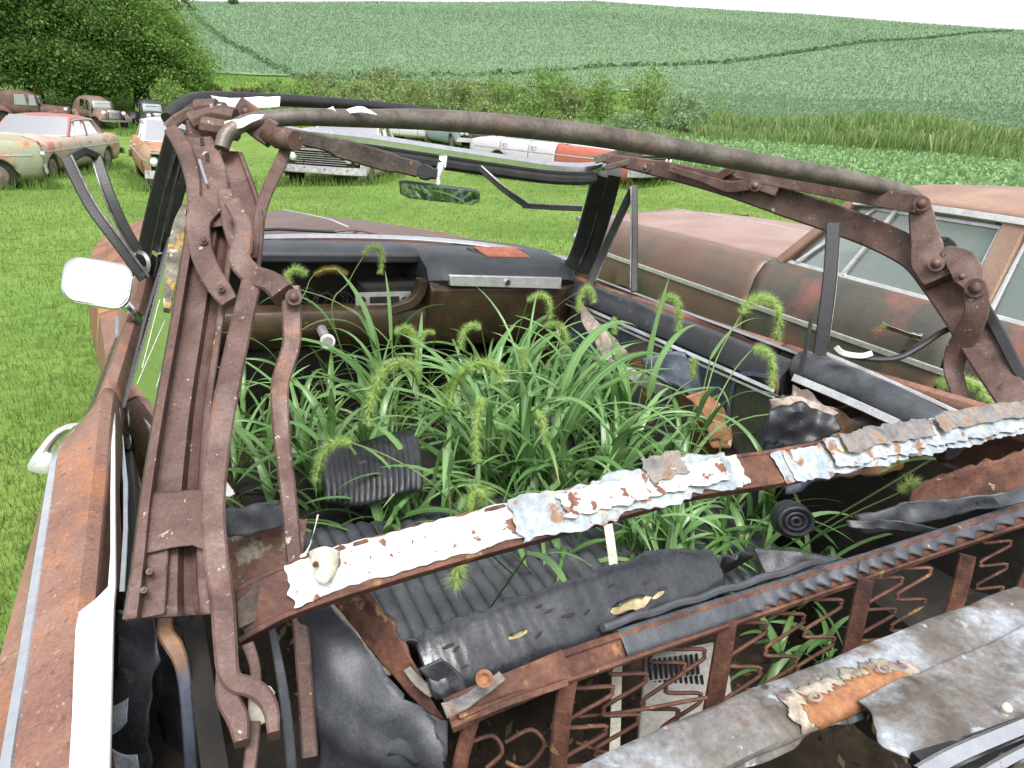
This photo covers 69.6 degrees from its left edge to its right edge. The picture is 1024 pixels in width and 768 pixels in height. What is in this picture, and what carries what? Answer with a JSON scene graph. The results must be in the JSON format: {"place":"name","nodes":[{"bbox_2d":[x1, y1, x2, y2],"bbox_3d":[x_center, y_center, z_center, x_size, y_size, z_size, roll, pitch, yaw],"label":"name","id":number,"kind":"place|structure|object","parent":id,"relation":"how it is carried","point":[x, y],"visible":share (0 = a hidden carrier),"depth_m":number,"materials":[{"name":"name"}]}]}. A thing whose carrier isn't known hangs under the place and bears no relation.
{"place":"outdoors","nodes":[
{"label":"outdoors","id":0,"kind":"place"},
{"bbox_2d":[0,119,676,192],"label":"unmown grass","id":1,"kind":"structure","parent":0,"point":[132,176],"depth_m":16.36,"materials":[{"name":"green plant"}]},
{"bbox_2d":[0,72,964,654],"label":"ground","id":2,"kind":"structure","parent":0,"point":[248,146],"depth_m":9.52,"materials":[{"name":"green plant"}]},
{"bbox_2d":[0,134,48,189],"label":"wrecked car","id":3,"kind":"object","parent":2,"relation":"on","point":[22,156],"visible":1,"depth_m":13.48,"materials":[{"name":"green metal"}]},
{"bbox_2d":[0,89,70,121],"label":"antique car","id":4,"kind":"object","parent":2,"relation":"on","point":[14,101],"visible":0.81,"depth_m":41.12,"materials":[{"name":"brown metal"}]},
{"bbox_2d":[0,112,125,177],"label":"wrecked car","id":5,"kind":"object","parent":2,"relation":"on","point":[58,136],"visible":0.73,"depth_m":17.97,"materials":[{"name":"white paint"}]},
{"bbox_2d":[0,0,160,109],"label":"tree","id":6,"kind":"object","parent":2,"relation":"on","point":[29,48],"visible":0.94,"depth_m":43.70,"materials":[{"name":"green plant"}]},
{"bbox_2d":[70,95,132,128],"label":"antique car","id":7,"kind":"object","parent":2,"relation":"on","point":[102,112],"visible":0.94,"depth_m":42.06,"materials":[{"name":"brown metal"}]},
{"bbox_2d":[44,0,235,109],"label":"tree","id":8,"kind":"object","parent":2,"relation":"on","point":[166,39],"visible":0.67,"depth_m":47.04,"materials":[{"name":"green plant"}]},
{"bbox_2d":[127,99,163,124],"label":"antique car","id":9,"kind":"object","parent":2,"relation":"on","point":[152,108],"visible":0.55,"depth_m":43.14,"materials":[{"name":"paint"}]},
{"bbox_2d":[140,74,196,109],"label":"shrub","id":10,"kind":"object","parent":2,"relation":"on","point":[173,89],"visible":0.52,"depth_m":45.20,"materials":[{"name":"green plant"}]},
{"bbox_2d":[128,117,235,188],"bbox_3d":[-7.533,-5.304,16.807,2.002,1.424,5.470,-8,23,-28],"label":"wrecked car","id":11,"kind":"object","parent":2,"relation":"on","point":[146,141],"visible":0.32,"depth_m":15.94,"materials":[{"name":"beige metal"}]},
{"bbox_2d":[288,69,343,97],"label":"shrub","id":12,"kind":"object","parent":2,"relation":"on","point":[317,86],"visible":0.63,"depth_m":52.86,"materials":[{"name":"green plant"}]},
{"bbox_2d":[284,126,393,182],"bbox_3d":[-4.016,-5.790,18.296,2.002,1.424,5.470,4,21,1],"label":"wrecked car","id":13,"kind":"object","parent":2,"relation":"on","point":[303,160],"visible":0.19,"depth_m":15.89,"materials":[{"name":"white paint"}]},
{"bbox_2d":[324,75,377,99],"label":"shrub","id":14,"kind":"object","parent":2,"relation":"on","point":[367,91],"visible":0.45,"depth_m":44.24,"materials":[{"name":"green plant"}]},
{"bbox_2d":[348,64,406,98],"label":"shrub","id":15,"kind":"object","parent":2,"relation":"on","point":[389,75],"visible":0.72,"depth_m":53.81,"materials":[{"name":"green plant"}]},
{"bbox_2d":[368,73,435,106],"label":"shrub","id":16,"kind":"object","parent":2,"relation":"on","point":[407,92],"visible":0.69,"depth_m":42.77,"materials":[{"name":"green plant"}]},
{"bbox_2d":[113,72,726,136],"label":"bank grass","id":17,"kind":"structure","parent":2,"relation":"on","point":[127,132],"depth_m":58.35,"materials":[{"name":"green plant"}]},
{"bbox_2d":[421,69,483,110],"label":"shrub","id":18,"kind":"object","parent":2,"relation":"on","point":[461,100],"visible":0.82,"depth_m":42.93,"materials":[{"name":"green plant"}]},
{"bbox_2d":[424,130,493,146],"bbox_3d":[-2.174,-10.272,29.768,2.002,1.424,5.470,-5,22,-24],"label":"wrecked car","id":19,"kind":"object","parent":2,"relation":"on","point":[455,139],"visible":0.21,"depth_m":27.96,"materials":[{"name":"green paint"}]},
{"bbox_2d":[465,68,530,114],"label":"shrub","id":20,"kind":"object","parent":2,"relation":"on","point":[497,92],"visible":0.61,"depth_m":42.02,"materials":[{"name":"green plant"}]},
{"bbox_2d":[0,91,1023,767],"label":"convertible","id":21,"kind":"object","parent":2,"relation":"on","point":[160,575],"visible":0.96,"depth_m":1.17,"materials":[{"name":"paint"}]},
{"bbox_2d":[226,393,270,507],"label":"foxtail weed","id":22,"kind":"object","parent":21,"relation":"on","point":[234,461],"visible":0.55,"depth_m":2.17,"materials":[{"name":"green plant"}]},
{"bbox_2d":[217,365,316,473],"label":"foxtail weed","id":23,"kind":"object","parent":21,"relation":"on","point":[269,432],"visible":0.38,"depth_m":2.34,"materials":[{"name":"green plant"}]},
{"bbox_2d":[226,424,322,532],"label":"foxtail weed","id":24,"kind":"object","parent":21,"relation":"on","point":[268,490],"visible":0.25,"depth_m":2.04,"materials":[{"name":"green plant"}]},
{"bbox_2d":[235,398,343,510],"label":"foxtail weed","id":25,"kind":"object","parent":21,"relation":"on","point":[322,436],"visible":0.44,"depth_m":2.09,"materials":[{"name":"green plant"}]},
{"bbox_2d":[234,380,364,479],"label":"foxtail weed","id":26,"kind":"object","parent":21,"relation":"on","point":[301,444],"visible":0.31,"depth_m":2.23,"materials":[{"name":"green plant"}]},
{"bbox_2d":[238,379,377,522],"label":"foxtail weed","id":27,"kind":"object","parent":21,"relation":"on","point":[328,423],"visible":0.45,"depth_m":2.08,"materials":[{"name":"green plant"}]},
{"bbox_2d":[237,361,378,495],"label":"foxtail weed","id":28,"kind":"object","parent":21,"relation":"on","point":[295,454],"visible":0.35,"depth_m":2.07,"materials":[{"name":"green plant"}]},
{"bbox_2d":[230,398,418,510],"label":"foxtail weed","id":29,"kind":"object","parent":21,"relation":"on","point":[313,434],"visible":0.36,"depth_m":2.05,"materials":[{"name":"green plant"}]},
{"bbox_2d":[272,345,381,483],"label":"foxtail weed","id":30,"kind":"object","parent":21,"relation":"on","point":[361,376],"visible":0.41,"depth_m":2.19,"materials":[{"name":"green plant"}]},
{"bbox_2d":[262,243,392,400],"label":"foxtail weed","id":31,"kind":"object","parent":21,"relation":"on","point":[378,248],"visible":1,"depth_m":2.50,"materials":[{"name":"green plant"}]},
{"bbox_2d":[270,265,439,443],"bbox_3d":[-0.534,-0.028,2.327,0.378,0.614,0.615,-23,34,-51],"label":"foxtail weed","id":32,"kind":"object","parent":21,"relation":"on","point":[376,360],"visible":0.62,"depth_m":2.41,"materials":[{"name":"green plant"}]},
{"bbox_2d":[291,374,425,439],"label":"foxtail weed","id":33,"kind":"object","parent":21,"relation":"on","point":[384,405],"visible":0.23,"depth_m":2.37,"materials":[{"name":"green plant"}]},
{"bbox_2d":[281,261,443,413],"bbox_3d":[-0.506,-0.059,2.527,0.498,0.697,0.574,-7,23,-26],"label":"foxtail weed","id":34,"kind":"object","parent":21,"relation":"on","point":[290,272],"visible":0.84,"depth_m":2.45,"materials":[{"name":"green plant"}]},
{"bbox_2d":[307,502,459,525],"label":"foxtail weed","id":35,"kind":"object","parent":21,"relation":"on","point":[377,511],"visible":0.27,"depth_m":1.83,"materials":[{"name":"green plant"}]},
{"bbox_2d":[308,431,499,513],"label":"foxtail weed","id":36,"kind":"object","parent":21,"relation":"on","point":[325,448],"visible":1,"depth_m":1.61,"materials":[{"name":"green plant"}]},
{"bbox_2d":[335,419,492,513],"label":"foxtail weed","id":37,"kind":"object","parent":21,"relation":"on","point":[415,498],"visible":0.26,"depth_m":1.90,"materials":[{"name":"green plant"}]},
{"bbox_2d":[378,313,462,439],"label":"foxtail weed","id":38,"kind":"object","parent":21,"relation":"on","point":[411,332],"visible":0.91,"depth_m":2.32,"materials":[{"name":"green plant"}]},
{"bbox_2d":[354,333,493,510],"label":"foxtail weed","id":39,"kind":"object","parent":21,"relation":"on","point":[450,370],"visible":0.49,"depth_m":1.98,"materials":[{"name":"green plant"}]},
{"bbox_2d":[360,351,513,497],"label":"foxtail weed","id":40,"kind":"object","parent":21,"relation":"on","point":[377,380],"visible":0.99,"depth_m":1.84,"materials":[{"name":"green plant"}]},
{"bbox_2d":[418,384,520,503],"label":"foxtail weed","id":41,"kind":"object","parent":21,"relation":"on","point":[456,458],"visible":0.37,"depth_m":2.21,"materials":[{"name":"green plant"}]},
{"bbox_2d":[443,319,515,432],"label":"foxtail weed","id":42,"kind":"object","parent":21,"relation":"on","point":[471,325],"visible":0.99,"depth_m":2.28,"materials":[{"name":"green plant"}]},
{"bbox_2d":[427,352,536,467],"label":"foxtail weed","id":43,"kind":"object","parent":21,"relation":"on","point":[496,368],"visible":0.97,"depth_m":1.95,"materials":[{"name":"green plant"}]},
{"bbox_2d":[411,371,558,500],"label":"foxtail weed","id":44,"kind":"object","parent":21,"relation":"on","point":[461,437],"visible":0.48,"depth_m":2.15,"materials":[{"name":"green plant"}]},
{"bbox_2d":[441,498,531,594],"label":"foxtail weed","id":45,"kind":"object","parent":21,"relation":"on","point":[456,576],"visible":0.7,"depth_m":1.22,"materials":[{"name":"green plant"}]},
{"bbox_2d":[419,329,560,482],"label":"foxtail weed","id":46,"kind":"object","parent":21,"relation":"on","point":[493,450],"visible":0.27,"depth_m":2.32,"materials":[{"name":"green plant"}]},
{"bbox_2d":[441,386,554,495],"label":"foxtail weed","id":47,"kind":"object","parent":21,"relation":"on","point":[475,436],"visible":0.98,"depth_m":1.93,"materials":[{"name":"green plant"}]},
{"bbox_2d":[434,423,584,498],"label":"foxtail weed","id":48,"kind":"object","parent":21,"relation":"on","point":[553,486],"visible":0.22,"depth_m":1.97,"materials":[{"name":"green plant"}]},
{"bbox_2d":[417,359,608,563],"bbox_3d":[-0.029,0.221,1.886,0.315,0.584,0.572,-12,26,-37],"label":"foxtail weed","id":49,"kind":"object","parent":21,"relation":"on","point":[527,419],"visible":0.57,"depth_m":1.92,"materials":[{"name":"green plant"}]},
{"bbox_2d":[490,551,566,606],"bbox_3d":[-0.044,0.467,1.353,0.033,0.597,0.512,-5,22,-23],"label":"grass blade","id":50,"kind":"object","parent":21,"relation":"on","point":[553,565],"depth_m":1.09,"materials":[{"name":"green plant"}]},
{"bbox_2d":[494,291,572,412],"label":"foxtail weed","id":51,"kind":"object","parent":21,"relation":"on","point":[553,324],"visible":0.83,"depth_m":2.34,"materials":[{"name":"green plant"}]},
{"bbox_2d":[465,401,601,489],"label":"foxtail weed","id":52,"kind":"object","parent":21,"relation":"on","point":[541,419],"visible":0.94,"depth_m":1.95,"materials":[{"name":"green plant"}]},
{"bbox_2d":[492,315,577,420],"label":"foxtail weed","id":53,"kind":"object","parent":21,"relation":"on","point":[513,365],"visible":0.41,"depth_m":2.63,"materials":[{"name":"green plant"}]},
{"bbox_2d":[461,384,612,489],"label":"foxtail weed","id":54,"kind":"object","parent":21,"relation":"on","point":[553,470],"visible":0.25,"depth_m":2.07,"materials":[{"name":"green plant"}]},
{"bbox_2d":[438,327,637,454],"bbox_3d":[0.125,0.117,2.322,0.679,0.593,0.580,-7,23,-26],"label":"foxtail weed","id":55,"kind":"object","parent":21,"relation":"on","point":[499,390],"visible":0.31,"depth_m":2.32,"materials":[{"name":"green plant"}]},
{"bbox_2d":[465,393,638,493],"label":"foxtail weed","id":56,"kind":"object","parent":21,"relation":"on","point":[554,442],"visible":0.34,"depth_m":1.97,"materials":[{"name":"green plant"}]},
{"bbox_2d":[463,400,653,515],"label":"foxtail weed","id":57,"kind":"object","parent":21,"relation":"on","point":[591,465],"visible":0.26,"depth_m":2.05,"materials":[{"name":"green plant"}]},
{"bbox_2d":[227,399,907,767],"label":"dead leaves","id":58,"kind":"object","parent":21,"relation":"on","point":[509,725],"visible":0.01,"depth_m":1.52,"materials":[{"name":"brown plant"}]},
{"bbox_2d":[411,474,590,573],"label":"foxtail weed","id":59,"kind":"object","parent":58,"relation":"on","point":[479,494],"visible":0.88,"depth_m":1.28,"materials":[{"name":"green plant"}]},
{"bbox_2d":[709,412,883,547],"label":"foxtail weed","id":60,"kind":"object","parent":58,"relation":"on","point":[768,506],"visible":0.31,"depth_m":1.97,"materials":[{"name":"green plant"}]},
{"bbox_2d":[493,381,642,470],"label":"foxtail weed","id":61,"kind":"object","parent":21,"relation":"on","point":[583,408],"visible":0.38,"depth_m":2.12,"materials":[{"name":"green plant"}]},
{"bbox_2d":[536,323,632,424],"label":"foxtail weed","id":62,"kind":"object","parent":21,"relation":"on","point":[625,388],"visible":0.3,"depth_m":2.27,"materials":[{"name":"green plant"}]},
{"bbox_2d":[544,320,676,437],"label":"foxtail weed","id":63,"kind":"object","parent":21,"relation":"on","point":[567,377],"visible":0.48,"depth_m":2.16,"materials":[{"name":"green plant"}]},
{"bbox_2d":[533,351,688,549],"bbox_3d":[0.226,0.230,1.875,0.382,0.548,0.489,6,21,5],"label":"foxtail weed","id":64,"kind":"object","parent":21,"relation":"on","point":[574,411],"visible":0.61,"depth_m":1.88,"materials":[{"name":"green plant"}]},
{"bbox_2d":[604,523,621,750],"bbox_3d":[0.179,0.451,1.284,0.031,0.217,0.434,5,21,1],"label":"cream lath","id":65,"kind":"object","parent":21,"relation":"on","point":[615,725],"visible":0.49,"depth_m":1.24,"materials":[{"name":"white wood"}]},
{"bbox_2d":[549,386,704,524],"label":"foxtail weed","id":66,"kind":"object","parent":21,"relation":"on","point":[606,438],"visible":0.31,"depth_m":2.02,"materials":[{"name":"green plant"}]},
{"bbox_2d":[596,505,712,560],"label":"foxtail weed","id":67,"kind":"object","parent":21,"relation":"on","point":[671,532],"visible":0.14,"depth_m":1.74,"materials":[{"name":"green plant"}]},
{"bbox_2d":[633,289,705,440],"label":"foxtail weed","id":68,"kind":"object","parent":21,"relation":"on","point":[659,360],"visible":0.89,"depth_m":2.23,"materials":[{"name":"green plant"}]},
{"bbox_2d":[610,387,733,508],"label":"foxtail weed","id":69,"kind":"object","parent":21,"relation":"on","point":[625,432],"visible":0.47,"depth_m":1.86,"materials":[{"name":"green plant"}]},
{"bbox_2d":[624,513,724,558],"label":"foxtail weed","id":70,"kind":"object","parent":21,"relation":"on","point":[631,538],"visible":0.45,"depth_m":1.73,"materials":[{"name":"green plant"}]},
{"bbox_2d":[636,643,731,738],"bbox_3d":[0.304,0.585,1.314,0.180,0.183,0.172,3,21,-1],"label":"grille panel","id":71,"kind":"object","parent":21,"relation":"on","point":[695,678],"visible":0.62,"depth_m":1.32,"materials":[{"name":"grey plastic"}]},
{"bbox_2d":[636,497,749,575],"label":"foxtail weed","id":72,"kind":"object","parent":21,"relation":"on","point":[693,523],"visible":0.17,"depth_m":1.73,"materials":[{"name":"green plant"}]},
{"bbox_2d":[605,287,785,454],"bbox_3d":[0.523,0.138,2.025,0.387,0.815,0.536,-7,23,-26],"label":"foxtail weed","id":73,"kind":"object","parent":21,"relation":"on","point":[758,299],"visible":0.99,"depth_m":1.94,"materials":[{"name":"green plant"}]},
{"bbox_2d":[638,342,780,452],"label":"foxtail weed","id":74,"kind":"object","parent":21,"relation":"on","point":[762,350],"visible":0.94,"depth_m":1.94,"materials":[{"name":"green plant"}]},
{"bbox_2d":[730,617,802,685],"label":"foxtail weed","id":75,"kind":"object","parent":21,"relation":"on","point":[777,665],"visible":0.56,"depth_m":1.57,"materials":[{"name":"green plant"}]},
{"bbox_2d":[704,496,842,589],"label":"foxtail weed","id":76,"kind":"object","parent":21,"relation":"on","point":[735,512],"visible":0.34,"depth_m":1.84,"materials":[{"name":"green plant"}]},
{"bbox_2d":[696,511,851,644],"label":"foxtail weed","id":77,"kind":"object","parent":21,"relation":"on","point":[770,538],"visible":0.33,"depth_m":1.72,"materials":[{"name":"green plant"}]},
{"bbox_2d":[739,610,821,673],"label":"foxtail weed","id":78,"kind":"object","parent":21,"relation":"on","point":[800,651],"visible":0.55,"depth_m":1.64,"materials":[{"name":"green plant"}]},
{"bbox_2d":[770,500,814,538],"bbox_3d":[0.618,0.301,1.625,0.081,0.088,0.076,4,21,0],"label":"speaker","id":79,"kind":"object","parent":21,"relation":"in","point":[791,519],"visible":1,"depth_m":1.60},
{"bbox_2d":[764,401,841,446],"bbox_3d":[0.680,0.096,1.726,0.170,0.118,0.049,5,21,3],"label":"torn upholstery","id":80,"kind":"object","parent":21,"relation":"on","point":[798,422],"visible":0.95,"depth_m":1.72,"materials":[{"name":"black plastic"}]},
{"bbox_2d":[769,396,837,415],"bbox_3d":[0.688,0.051,1.744,0.170,0.044,0.031,3,21,-3],"label":"torn lining","id":81,"kind":"object","parent":80,"relation":"on","point":[788,400],"visible":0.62,"depth_m":1.74,"materials":[{"name":"fabric"}]},
{"bbox_2d":[689,472,923,583],"bbox_3d":[0.710,0.359,1.832,0.382,0.560,0.497,-30,39,-56],"label":"foxtail weed","id":82,"kind":"object","parent":21,"relation":"on","point":[913,483],"visible":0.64,"depth_m":1.56,"materials":[{"name":"green plant"}]},
{"bbox_2d":[746,493,892,610],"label":"foxtail weed","id":83,"kind":"object","parent":21,"relation":"on","point":[828,550],"visible":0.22,"depth_m":1.82,"materials":[{"name":"green plant"}]},
{"bbox_2d":[806,607,869,663],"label":"foxtail weed","id":84,"kind":"object","parent":21,"relation":"on","point":[826,642],"visible":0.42,"depth_m":1.61,"materials":[{"name":"green plant"}]},
{"bbox_2d":[719,372,993,534],"bbox_3d":[0.921,0.251,2.035,0.747,0.648,0.096,4,21,-1],"label":"foxtail weed","id":85,"kind":"object","parent":21,"relation":"on","point":[942,383],"visible":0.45,"depth_m":1.94,"materials":[{"name":"green plant"}]},
{"bbox_2d":[778,455,936,549],"bbox_3d":[0.602,0.361,1.661,0.215,0.663,0.510,-7,23,-26],"label":"grass blade","id":86,"kind":"object","parent":21,"relation":"on","point":[923,457],"depth_m":1.48,"materials":[{"name":"green plant"}]},
{"bbox_2d":[512,61,564,117],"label":"shrub","id":87,"kind":"object","parent":2,"relation":"on","point":[544,81],"visible":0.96,"depth_m":40.80,"materials":[{"name":"green plant"}]},
{"bbox_2d":[543,80,596,119],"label":"shrub","id":88,"kind":"object","parent":2,"relation":"on","point":[575,102],"visible":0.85,"depth_m":40.87,"materials":[{"name":"green plant"}]},
{"bbox_2d":[470,136,672,182],"bbox_3d":[1.361,-5.915,18.789,5.470,1.424,2.002,21,26,38],"label":"wrecked car","id":89,"kind":"object","parent":2,"relation":"on","point":[546,150],"visible":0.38,"depth_m":18.04,"materials":[{"name":"red paint"}]},
{"bbox_2d":[395,113,749,147],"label":"verge weeds","id":90,"kind":"object","parent":2,"relation":"on","point":[677,130],"visible":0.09,"depth_m":35.05,"materials":[{"name":"green plant"}]},
{"bbox_2d":[573,64,629,123],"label":"shrub","id":91,"kind":"object","parent":2,"relation":"on","point":[598,98],"visible":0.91,"depth_m":39.92,"materials":[{"name":"green plant"}]},
{"bbox_2d":[603,108,656,131],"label":"shrub","id":92,"kind":"object","parent":2,"relation":"on","point":[639,121],"visible":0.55,"depth_m":35.00,"materials":[{"name":"green plant"}]},
{"bbox_2d":[610,62,694,128],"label":"shrub","id":93,"kind":"object","parent":2,"relation":"on","point":[652,92],"visible":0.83,"depth_m":38.80,"materials":[{"name":"green plant"}]},
{"bbox_2d":[652,87,725,132],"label":"shrub","id":94,"kind":"object","parent":2,"relation":"on","point":[680,116],"visible":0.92,"depth_m":37.91,"materials":[{"name":"green plant"}]},
{"bbox_2d":[573,184,1023,403],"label":"wrecked car","id":95,"kind":"object","parent":2,"relation":"on","point":[718,267],"visible":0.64,"depth_m":3.87,"materials":[{"name":"brown paint"}]},
{"bbox_2d":[650,132,1023,207],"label":"soybean patch","id":96,"kind":"object","parent":2,"relation":"on","point":[900,165],"visible":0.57,"depth_m":23.56,"materials":[{"name":"green plant"}]},
{"bbox_2d":[689,105,1023,161],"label":"tall grass","id":97,"kind":"structure","parent":2,"relation":"on","point":[918,133],"depth_m":33.30,"materials":[{"name":"green plant"}]},
{"bbox_2d":[856,207,1023,260],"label":"wrecked car","id":98,"kind":"object","parent":2,"relation":"on","point":[963,236],"visible":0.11,"depth_m":6.65,"materials":[{"name":"glass"}]},
{"bbox_2d":[160,0,1023,105],"bbox_3d":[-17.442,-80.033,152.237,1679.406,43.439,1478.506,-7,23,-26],"label":"field","id":99,"kind":"structure","parent":0,"point":[686,56],"depth_m":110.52,"materials":[{"name":"green plant"}]},
{"bbox_2d":[189,12,308,80],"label":"crop row gap","id":100,"kind":"object","parent":99,"relation":"on","point":[244,50],"visible":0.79,"depth_m":85.76,"materials":[{"name":"green plant"}]},
{"bbox_2d":[295,29,1012,81],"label":"crop row gap","id":101,"kind":"object","parent":99,"relation":"on","point":[708,61],"visible":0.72,"depth_m":93.94,"materials":[{"name":"green plant"}]},
{"bbox_2d":[178,0,1023,29],"label":"sky","id":102,"kind":"structure","parent":0,"point":[1009,14],"materials":[{"name":"white"}]},
{"bbox_2d":[653,90,1023,130],"bbox_3d":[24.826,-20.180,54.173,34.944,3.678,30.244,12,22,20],"label":"soybean crop","id":103,"kind":"object","parent":0,"point":[744,99],"visible":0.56,"depth_m":57.92,"materials":[{"name":"green plant"}]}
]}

